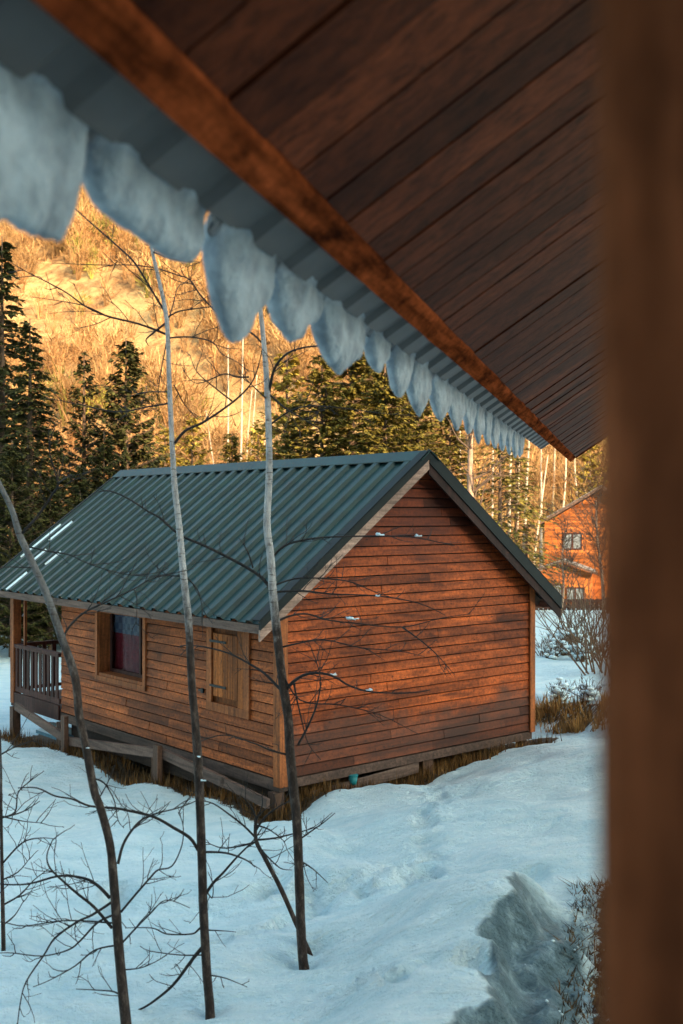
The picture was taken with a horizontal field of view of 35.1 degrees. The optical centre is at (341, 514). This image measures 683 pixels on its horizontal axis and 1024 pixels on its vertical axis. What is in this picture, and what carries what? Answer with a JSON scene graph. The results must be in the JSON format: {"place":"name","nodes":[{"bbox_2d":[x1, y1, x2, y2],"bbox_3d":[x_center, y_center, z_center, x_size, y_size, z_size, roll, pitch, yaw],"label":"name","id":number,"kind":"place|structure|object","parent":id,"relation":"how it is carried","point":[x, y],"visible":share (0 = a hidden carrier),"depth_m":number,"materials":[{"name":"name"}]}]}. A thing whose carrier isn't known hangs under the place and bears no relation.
{"place":"outdoors","nodes":[
{"label":"outdoors","id":0,"kind":"place"},
{"bbox_2d":[0,215,596,557],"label":"hillside","id":1,"kind":"structure","parent":0,"point":[57,274],"depth_m":112.68,"materials":[{"name":"yellow plant"}]},
{"bbox_2d":[6,190,271,426],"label":"hill thicket","id":2,"kind":"object","parent":1,"relation":"on","point":[101,397],"visible":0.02,"depth_m":105.82,"materials":[{"name":"plant"}]},
{"bbox_2d":[191,411,234,463],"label":"birch tree","id":3,"kind":"object","parent":1,"relation":"on","point":[212,460],"visible":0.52,"depth_m":70.47,"materials":[{"name":"beige plant"}]},
{"bbox_2d":[194,330,240,460],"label":"birch tree","id":4,"kind":"object","parent":1,"relation":"on","point":[227,424],"visible":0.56,"depth_m":67.96,"materials":[{"name":"beige plant"}]},
{"bbox_2d":[220,340,259,461],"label":"birch tree","id":5,"kind":"object","parent":1,"relation":"on","point":[241,434],"visible":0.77,"depth_m":68.45,"materials":[{"name":"beige plant"}]},
{"bbox_2d":[218,374,264,461],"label":"birch tree","id":6,"kind":"object","parent":1,"relation":"on","point":[248,422],"visible":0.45,"depth_m":68.98,"materials":[{"name":"beige plant"}]},
{"bbox_2d":[232,372,265,460],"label":"birch tree","id":7,"kind":"object","parent":1,"relation":"on","point":[256,380],"visible":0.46,"depth_m":69.47,"materials":[{"name":"beige plant"}]},
{"bbox_2d":[254,403,280,460],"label":"birch tree","id":8,"kind":"object","parent":1,"relation":"on","point":[264,419],"visible":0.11,"depth_m":69.84,"materials":[{"name":"beige plant"}]},
{"bbox_2d":[0,183,596,569],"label":"hill thicket","id":9,"kind":"object","parent":1,"relation":"on","point":[83,342],"visible":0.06,"depth_m":99.16,"materials":[{"name":"plant"}]},
{"bbox_2d":[330,353,596,570],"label":"hill thicket","id":10,"kind":"object","parent":1,"relation":"on","point":[532,483],"visible":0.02,"depth_m":89.17,"materials":[{"name":"plant"}]},
{"bbox_2d":[547,449,567,512],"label":"birch tree","id":11,"kind":"object","parent":1,"relation":"on","point":[554,476],"visible":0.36,"depth_m":89.93,"materials":[{"name":"white plant"}]},
{"bbox_2d":[547,448,568,509],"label":"birch tree","id":12,"kind":"object","parent":1,"relation":"on","point":[565,474],"visible":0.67,"depth_m":83.96,"materials":[{"name":"white plant"}]},
{"bbox_2d":[564,452,586,496],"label":"birch tree","id":13,"kind":"object","parent":1,"relation":"on","point":[574,463],"visible":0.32,"depth_m":87.95,"materials":[{"name":"white plant"}]},
{"bbox_2d":[566,445,596,501],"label":"yellow conifer","id":14,"kind":"object","parent":1,"relation":"on","point":[592,463],"visible":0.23,"depth_m":84.85,"materials":[{"name":"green plant"}]},
{"bbox_2d":[0,597,598,1023],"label":"snow ground","id":15,"kind":"structure","parent":0,"point":[422,901],"depth_m":10.80,"materials":[{"name":"white snow"}]},
{"bbox_2d":[4,319,38,544],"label":"spruce tree","id":16,"kind":"object","parent":15,"relation":"on","point":[7,384],"visible":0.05,"depth_m":47.46,"materials":[{"name":"green plant"}]},
{"bbox_2d":[0,441,60,656],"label":"spruce tree","id":17,"kind":"object","parent":15,"relation":"on","point":[12,482],"visible":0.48,"depth_m":35.86,"materials":[{"name":"green plant"}]},
{"bbox_2d":[0,714,63,950],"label":"sapling","id":18,"kind":"object","parent":15,"relation":"on","point":[3,935],"visible":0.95,"depth_m":9.59,"materials":[{"name":"brown plant"}]},
{"bbox_2d":[0,238,66,634],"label":"spruce tree","id":19,"kind":"object","parent":15,"relation":"on","point":[7,275],"visible":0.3,"depth_m":41.90,"materials":[{"name":"green plant"}]},
{"bbox_2d":[1,476,67,649],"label":"spruce tree","id":20,"kind":"object","parent":15,"relation":"on","point":[52,511],"visible":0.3,"depth_m":36.81,"materials":[{"name":"green plant"}]},
{"bbox_2d":[0,320,75,647],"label":"spruce tree","id":21,"kind":"object","parent":15,"relation":"on","point":[30,445],"visible":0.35,"depth_m":38.90,"materials":[{"name":"green plant"}]},
{"bbox_2d":[36,728,55,739],"bbox_3d":[-5.433,4.250,20.816,0.300,0.099,1.500,0,0,-40],"label":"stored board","id":22,"kind":"object","parent":15,"relation":"on","point":[41,731],"visible":0.13,"depth_m":21.02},
{"bbox_2d":[49,722,73,736],"bbox_3d":[-5.336,4.113,20.701,0.300,0.094,1.500,0,0,-40],"label":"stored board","id":23,"kind":"object","parent":22,"relation":"on","point":[70,729],"visible":0.21,"depth_m":20.47,"materials":[{"name":"grey wood"}]},
{"bbox_2d":[35,430,74,636],"bbox_3d":[-10.514,0.954,39.922,3.275,8.214,3.166,0,0,-5],"label":"spruce tree","id":24,"kind":"object","parent":15,"relation":"on","point":[61,443],"visible":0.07,"depth_m":39.97,"materials":[{"name":"green plant"}]},
{"bbox_2d":[46,463,93,639],"bbox_3d":[-9.152,1.626,37.929,3.636,6.986,3.482,0,0,-39],"label":"spruce tree","id":25,"kind":"object","parent":15,"relation":"on","point":[80,487],"visible":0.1,"depth_m":37.88,"materials":[{"name":"green plant"}]},
{"bbox_2d":[51,351,109,511],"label":"spruce tree","id":26,"kind":"object","parent":15,"relation":"on","point":[75,425],"visible":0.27,"depth_m":45.89,"materials":[{"name":"green plant"}]},
{"bbox_2d":[0,420,196,1023],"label":"bare tree","id":27,"kind":"object","parent":15,"relation":"on","point":[120,966],"visible":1,"depth_m":7.98,"materials":[{"name":"grey plant"}]},
{"bbox_2d":[81,433,121,497],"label":"spruce tree","id":28,"kind":"object","parent":15,"relation":"on","point":[107,455],"visible":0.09,"depth_m":40.89,"materials":[{"name":"green plant"}]},
{"bbox_2d":[72,340,169,505],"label":"spruce tree","id":29,"kind":"object","parent":15,"relation":"on","point":[123,429],"visible":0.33,"depth_m":44.83,"materials":[{"name":"green plant"}]},
{"bbox_2d":[10,209,276,1019],"bbox_3d":[-1.589,0.661,8.410,2.206,6.852,1.204,0,0,0],"label":"bare tree","id":30,"kind":"object","parent":15,"relation":"on","point":[203,892],"visible":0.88,"depth_m":8.38,"materials":[{"name":"grey plant"}]},
{"bbox_2d":[138,430,160,467],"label":"spruce tree","id":31,"kind":"object","parent":15,"relation":"on","point":[149,459],"visible":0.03,"depth_m":49.97,"materials":[{"name":"green plant"}]},
{"bbox_2d":[151,424,185,467],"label":"yellow conifer","id":32,"kind":"object","parent":15,"relation":"on","point":[164,439],"visible":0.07,"depth_m":61.98,"materials":[{"name":"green plant"}]},
{"bbox_2d":[175,414,212,465],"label":"yellow conifer","id":33,"kind":"object","parent":15,"relation":"on","point":[188,449],"visible":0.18,"depth_m":65.89,"materials":[{"name":"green plant"}]},
{"bbox_2d":[214,433,245,463],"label":"olive conifer","id":34,"kind":"object","parent":15,"relation":"on","point":[229,449],"visible":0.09,"depth_m":59.84,"materials":[{"name":"green plant"}]},
{"bbox_2d":[242,423,265,461],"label":"yellow conifer","id":35,"kind":"object","parent":15,"relation":"on","point":[257,438],"visible":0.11,"depth_m":63.85,"materials":[{"name":"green plant"}]},
{"bbox_2d":[186,770,322,955],"bbox_3d":[-0.747,3.131,9.384,1.180,1.827,0.931,0,0,0],"label":"sapling","id":36,"kind":"object","parent":15,"relation":"on","point":[265,857],"visible":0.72,"depth_m":9.48,"materials":[{"name":"brown plant"}]},
{"bbox_2d":[56,248,484,969],"bbox_3d":[-0.688,0.783,9.167,3.853,6.600,0.975,0,0,3],"label":"bare tree","id":37,"kind":"object","parent":15,"relation":"on","point":[282,684],"visible":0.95,"depth_m":9.17,"materials":[{"name":"grey plant"}]},
{"bbox_2d":[242,352,316,461],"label":"yellow conifer","id":38,"kind":"object","parent":15,"relation":"on","point":[285,384],"visible":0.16,"depth_m":57.90,"materials":[{"name":"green plant"}]},
{"bbox_2d":[0,449,562,814],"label":"cabin","id":39,"kind":"object","parent":15,"relation":"on","point":[135,698],"visible":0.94,"depth_m":17.08,"materials":[{"name":"brown wood"}]},
{"bbox_2d":[6,571,26,589],"bbox_3d":[-6.333,1.282,21.033,0.448,0.350,0.149,0,0,-44],"label":"snow streak","id":40,"kind":"object","parent":39,"relation":"on","point":[15,581],"visible":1,"depth_m":21.01,"materials":[{"name":"white snow"}]},
{"bbox_2d":[20,524,60,556],"bbox_3d":[-6.269,0.529,22.504,0.904,0.693,0.086,0,0,-40],"label":"snow streak","id":41,"kind":"object","parent":39,"relation":"on","point":[44,537],"visible":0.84,"depth_m":22.53,"materials":[{"name":"white snow"}]},
{"bbox_2d":[45,551,60,564],"bbox_3d":[-5.657,0.838,21.143,0.349,0.275,0.076,0,0,-43],"label":"snow streak","id":42,"kind":"object","parent":39,"relation":"on","point":[52,558],"visible":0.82,"depth_m":21.11,"materials":[{"name":"white snow"}]},
{"bbox_2d":[50,521,71,538],"bbox_3d":[-5.827,0.326,22.398,0.535,0.416,0.176,0,0,-43],"label":"snow streak","id":43,"kind":"object","parent":39,"relation":"on","point":[63,528],"visible":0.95,"depth_m":22.39,"materials":[{"name":"white snow"}]},
{"bbox_2d":[95,611,148,690],"bbox_3d":[-3.688,2.248,18.506,0.293,1.304,1.760,0,0,-40],"label":"window","id":44,"kind":"structure","parent":39,"relation":"in","point":[120,659],"depth_m":18.80,"materials":[{"name":"brown wood"}]},
{"bbox_2d":[348,774,357,784],"bbox_3d":[0.169,3.873,15.808,0.152,0.140,0.152,0,0,0],"label":"bucket","id":45,"kind":"object","parent":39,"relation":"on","point":[353,779],"visible":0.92,"depth_m":15.75,"materials":[{"name":"teal plastic"}]},
{"bbox_2d":[1,727,561,821],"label":"dry grass","id":46,"kind":"structure","parent":15,"relation":"on","point":[462,760],"depth_m":16.92,"materials":[{"name":"brown plant"}]},
{"bbox_2d":[274,396,319,459],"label":"olive conifer","id":47,"kind":"object","parent":15,"relation":"on","point":[291,436],"visible":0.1,"depth_m":54.82,"materials":[{"name":"green plant"}]},
{"bbox_2d":[279,355,362,458],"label":"olive conifer","id":48,"kind":"object","parent":15,"relation":"on","point":[326,430],"visible":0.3,"depth_m":49.79,"materials":[{"name":"green plant"}]},
{"bbox_2d":[0,0,682,1023],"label":"building","id":49,"kind":"structure","parent":15,"relation":"on","point":[480,202],"depth_m":2.43,"materials":[{"name":"brown wood"}]},
{"bbox_2d":[0,64,87,241],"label":"snow lump","id":50,"kind":"object","parent":49,"relation":"hanging from","point":[43,134],"visible":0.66,"depth_m":2.08,"materials":[{"name":"white snow"}]},
{"bbox_2d":[82,126,206,262],"bbox_3d":[-0.379,-0.868,2.643,0.325,0.420,0.624,0,0,15],"label":"snow lump","id":51,"kind":"object","parent":49,"relation":"hanging from","point":[125,188],"visible":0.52,"depth_m":2.54,"materials":[{"name":"white snow"}]},
{"bbox_2d":[202,213,275,342],"bbox_3d":[-0.208,-0.795,3.275,0.324,0.567,0.456,0,0,15],"label":"snow lump","id":52,"kind":"object","parent":49,"relation":"hanging from","point":[239,266],"visible":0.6,"depth_m":3.15,"materials":[{"name":"white snow"}]},
{"bbox_2d":[266,257,323,341],"bbox_3d":[-0.066,-0.840,3.804,0.324,0.477,0.513,0,0,15],"label":"snow lump","id":53,"kind":"object","parent":49,"relation":"on","point":[294,304],"visible":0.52,"depth_m":3.68,"materials":[{"name":"white snow"}]},
{"bbox_2d":[310,295,366,374],"bbox_3d":[0.098,-0.823,4.411,0.325,0.514,0.657,0,0,15],"label":"snow lump","id":54,"kind":"object","parent":49,"relation":"on","point":[338,330],"visible":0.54,"depth_m":4.24,"materials":[{"name":"white snow"}]},
{"bbox_2d":[364,326,390,372],"bbox_3d":[0.268,-0.868,4.990,0.297,0.421,0.338,0,0,15],"label":"snow lump","id":55,"kind":"object","parent":49,"relation":"hanging from","point":[377,349],"visible":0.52,"depth_m":4.89,"materials":[{"name":"white snow"}]},
{"bbox_2d":[386,343,415,397],"bbox_3d":[0.398,-0.835,5.480,0.302,0.487,0.452,0,0,15],"label":"snow lump","id":56,"kind":"object","parent":49,"relation":"hanging from","point":[399,364],"visible":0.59,"depth_m":5.35,"materials":[{"name":"white snow"}]},
{"bbox_2d":[406,360,431,416],"bbox_3d":[0.531,-0.808,5.974,0.303,0.541,0.558,0,0,15],"label":"snow lump","id":57,"kind":"object","parent":49,"relation":"on","point":[419,390],"visible":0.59,"depth_m":5.84,"materials":[{"name":"white snow"}]},
{"bbox_2d":[429,372,452,421],"bbox_3d":[0.712,-0.826,6.645,0.302,0.505,0.613,0,0,15],"label":"snow lump","id":58,"kind":"object","parent":49,"relation":"on","point":[440,398],"visible":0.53,"depth_m":6.48,"materials":[{"name":"white snow"}]},
{"bbox_2d":[448,387,466,430],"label":"snow lump","id":59,"kind":"object","parent":49,"relation":"hanging from","point":[457,411],"visible":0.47,"depth_m":7.07,"materials":[{"name":"white snow"}]},
{"bbox_2d":[463,397,476,433],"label":"snow lump","id":60,"kind":"object","parent":49,"relation":"hanging from","point":[470,414],"visible":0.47,"depth_m":7.61,"materials":[{"name":"white snow"}]},
{"bbox_2d":[473,404,485,443],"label":"snow lump","id":61,"kind":"object","parent":49,"relation":"on","point":[479,426],"visible":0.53,"depth_m":8.12,"materials":[{"name":"white snow"}]},
{"bbox_2d":[483,410,492,444],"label":"snow lump","id":62,"kind":"object","parent":49,"relation":"hanging from","point":[488,426],"visible":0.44,"depth_m":8.62,"materials":[{"name":"white snow"}]},
{"bbox_2d":[491,416,500,448],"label":"snow lump","id":63,"kind":"object","parent":49,"relation":"on","point":[495,431],"visible":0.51,"depth_m":9.09,"materials":[{"name":"white snow"}]},
{"bbox_2d":[498,421,507,450],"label":"snow lump","id":64,"kind":"object","parent":49,"relation":"hanging from","point":[503,436],"visible":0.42,"depth_m":9.61,"materials":[{"name":"white snow"}]},
{"bbox_2d":[506,426,513,454],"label":"snow lump","id":65,"kind":"object","parent":49,"relation":"hanging from","point":[510,432],"visible":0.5,"depth_m":10.10,"materials":[{"name":"white snow"}]},
{"bbox_2d":[511,430,519,457],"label":"snow lump","id":66,"kind":"object","parent":49,"relation":"hanging from","point":[515,442],"visible":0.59,"depth_m":10.64,"materials":[{"name":"white snow"}]},
{"bbox_2d":[518,435,524,456],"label":"snow lump","id":67,"kind":"object","parent":49,"relation":"hanging from","point":[521,445],"visible":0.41,"depth_m":11.18,"materials":[{"name":"white snow"}]},
{"bbox_2d":[300,349,393,454],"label":"olive conifer","id":68,"kind":"object","parent":15,"relation":"on","point":[354,388],"visible":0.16,"depth_m":51.44,"materials":[{"name":"green plant"}]},
{"bbox_2d":[340,361,425,454],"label":"olive conifer","id":69,"kind":"object","parent":15,"relation":"on","point":[392,399],"visible":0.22,"depth_m":46.61,"materials":[{"name":"green plant"}]},
{"bbox_2d":[355,372,452,465],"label":"olive conifer","id":70,"kind":"object","parent":15,"relation":"on","point":[425,433],"visible":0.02,"depth_m":61.36,"materials":[{"name":"green plant"}]},
{"bbox_2d":[387,391,461,481],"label":"olive conifer","id":71,"kind":"object","parent":15,"relation":"on","point":[426,425],"visible":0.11,"depth_m":49.64,"materials":[{"name":"green plant"}]},
{"bbox_2d":[427,413,484,504],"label":"olive conifer","id":72,"kind":"object","parent":15,"relation":"on","point":[455,447],"visible":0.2,"depth_m":53.87,"materials":[{"name":"green plant"}]},
{"bbox_2d":[439,416,512,523],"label":"tree","id":73,"kind":"object","parent":15,"relation":"on","point":[469,474],"visible":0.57,"depth_m":42.93,"materials":[{"name":"brown plant"}]},
{"bbox_2d":[473,448,503,515],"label":"birch tree","id":74,"kind":"object","parent":15,"relation":"on","point":[493,457],"visible":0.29,"depth_m":65.98,"materials":[{"name":"white plant"}]},
{"bbox_2d":[493,454,531,539],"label":"birch tree","id":75,"kind":"object","parent":15,"relation":"on","point":[510,499],"visible":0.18,"depth_m":59.94,"materials":[{"name":"white plant"}]},
{"bbox_2d":[465,437,561,608],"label":"spruce tree","id":76,"kind":"object","parent":15,"relation":"on","point":[519,508],"visible":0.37,"depth_m":45.92,"materials":[{"name":"green plant"}]},
{"bbox_2d":[512,450,531,528],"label":"birch tree","id":77,"kind":"object","parent":15,"relation":"on","point":[520,483],"visible":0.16,"depth_m":73.97,"materials":[{"name":"white plant"}]},
{"bbox_2d":[482,442,571,596],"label":"spruce tree","id":78,"kind":"object","parent":15,"relation":"on","point":[525,466],"visible":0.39,"depth_m":55.87,"materials":[{"name":"green plant"}]},
{"bbox_2d":[519,440,544,553],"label":"birch tree","id":79,"kind":"object","parent":15,"relation":"on","point":[528,452],"visible":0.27,"depth_m":61.94,"materials":[{"name":"white plant"}]},
{"bbox_2d":[488,901,593,1019],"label":"snow crumbs","id":80,"kind":"object","parent":15,"relation":"on","point":[546,1000],"visible":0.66,"depth_m":8.65,"materials":[{"name":"white snow"}]},
{"bbox_2d":[532,443,554,570],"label":"birch tree","id":81,"kind":"object","parent":15,"relation":"on","point":[541,465],"visible":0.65,"depth_m":69.94,"materials":[{"name":"white plant"}]},
{"bbox_2d":[525,445,563,563],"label":"birch tree","id":82,"kind":"object","parent":15,"relation":"on","point":[542,497],"visible":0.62,"depth_m":57.97,"materials":[{"name":"white plant"}]},
{"bbox_2d":[535,625,563,656],"bbox_3d":[5.342,3.277,27.987,1.138,0.892,1.135,0,0,24],"label":"bare shrub","id":83,"kind":"object","parent":15,"relation":"on","point":[547,642],"visible":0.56,"depth_m":28.02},
{"bbox_2d":[537,638,569,658],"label":"snowy shrub","id":84,"kind":"object","parent":15,"relation":"on","point":[553,654],"visible":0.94,"depth_m":27.45,"materials":[{"name":"white snow"}]},
{"bbox_2d":[524,496,591,611],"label":"bare tree","id":85,"kind":"object","parent":15,"relation":"on","point":[565,539],"visible":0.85,"depth_m":41.98,"materials":[{"name":"brown plant"}]},
{"bbox_2d":[546,677,575,701],"bbox_3d":[4.299,3.442,21.254,0.557,0.530,0.666,0,0,-44],"label":"snowy shrub","id":86,"kind":"object","parent":15,"relation":"on","point":[561,691],"visible":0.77,"depth_m":21.13,"materials":[{"name":"white snow"}]},
{"bbox_2d":[525,488,597,604],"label":"house","id":87,"kind":"structure","parent":15,"relation":"on","point":[548,538],"depth_m":59.39,"materials":[{"name":"orange wood"}]},
{"bbox_2d":[553,584,562,594],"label":"window","id":88,"kind":"structure","parent":87,"relation":"in","point":[560,590],"depth_m":57.59,"materials":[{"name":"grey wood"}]},
{"bbox_2d":[563,533,581,549],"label":"window","id":89,"kind":"structure","parent":87,"relation":"in","point":[577,540],"depth_m":59.52,"materials":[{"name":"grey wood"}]},
{"bbox_2d":[566,587,583,599],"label":"window","id":90,"kind":"structure","parent":87,"relation":"in","point":[576,588],"depth_m":57.37,"materials":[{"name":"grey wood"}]},
{"bbox_2d":[530,539,597,674],"bbox_3d":[5.492,2.095,25.944,2.843,3.192,3.502,0,0,0],"label":"bare shrub","id":91,"kind":"object","parent":15,"relation":"on","point":[587,651],"visible":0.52,"depth_m":24.95,"materials":[{"name":"brown plant"}]},
{"bbox_2d":[546,624,583,655],"bbox_3d":[5.920,3.288,28.477,1.071,0.955,1.093,0,0,-36],"label":"snowy shrub","id":92,"kind":"object","parent":15,"relation":"on","point":[565,643],"visible":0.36,"depth_m":28.42,"materials":[{"name":"white snow"}]},
{"bbox_2d":[535,541,597,642],"bbox_3d":[6.224,2.162,28.965,3.139,3.199,2.995,0,0,-16],"label":"bare shrub","id":93,"kind":"object","parent":15,"relation":"on","point":[570,614],"visible":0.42,"depth_m":28.77,"materials":[{"name":"brown plant"}]},
{"bbox_2d":[535,599,597,609],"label":"fence","id":94,"kind":"object","parent":15,"relation":"on","point":[593,600],"visible":0.12,"depth_m":43.98,"materials":[{"name":"brown wood"}]},
{"bbox_2d":[535,533,597,664],"bbox_3d":[6.337,2.027,26.758,3.143,3.353,3.686,0,0,0],"label":"bare shrub","id":95,"kind":"object","parent":15,"relation":"on","point":[577,647],"visible":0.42,"depth_m":26.94,"materials":[{"name":"brown plant"}]},
{"bbox_2d":[546,874,598,1023],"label":"bush","id":96,"kind":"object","parent":15,"relation":"on","point":[595,964],"depth_m":8.88,"materials":[{"name":"brown plant"}]},
{"bbox_2d":[549,461,597,573],"bbox_3d":[9.578,0.837,40.110,4.167,6.569,4.409,0,0,0],"label":"bare tree","id":97,"kind":"object","parent":15,"relation":"on","point":[589,534],"visible":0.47,"depth_m":39.97,"materials":[{"name":"brown plant"}]},
{"bbox_2d":[553,619,593,641],"bbox_3d":[6.661,3.248,30.992,1.221,0.910,1.200,0,0,0],"label":"snowy shrub","id":98,"kind":"object","parent":15,"relation":"on","point":[579,628],"visible":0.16,"depth_m":30.89,"materials":[{"name":"white snow"}]},
{"bbox_2d":[557,672,597,702],"bbox_3d":[4.591,3.236,20.333,0.868,0.619,0.686,0,0,34],"label":"snowy shrub","id":99,"kind":"object","parent":15,"relation":"on","point":[590,691],"visible":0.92,"depth_m":20.22,"materials":[{"name":"white snow"}]},
{"bbox_2d":[569,638,594,661],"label":"snowy shrub","id":100,"kind":"object","parent":15,"relation":"on","point":[574,653],"visible":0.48,"depth_m":26.98,"materials":[{"name":"white snow"}]},
{"bbox_2d":[535,687,597,733],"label":"dry grass","id":101,"kind":"structure","parent":0,"point":[577,725],"depth_m":20.23,"materials":[{"name":"brown plant"}]}
]}

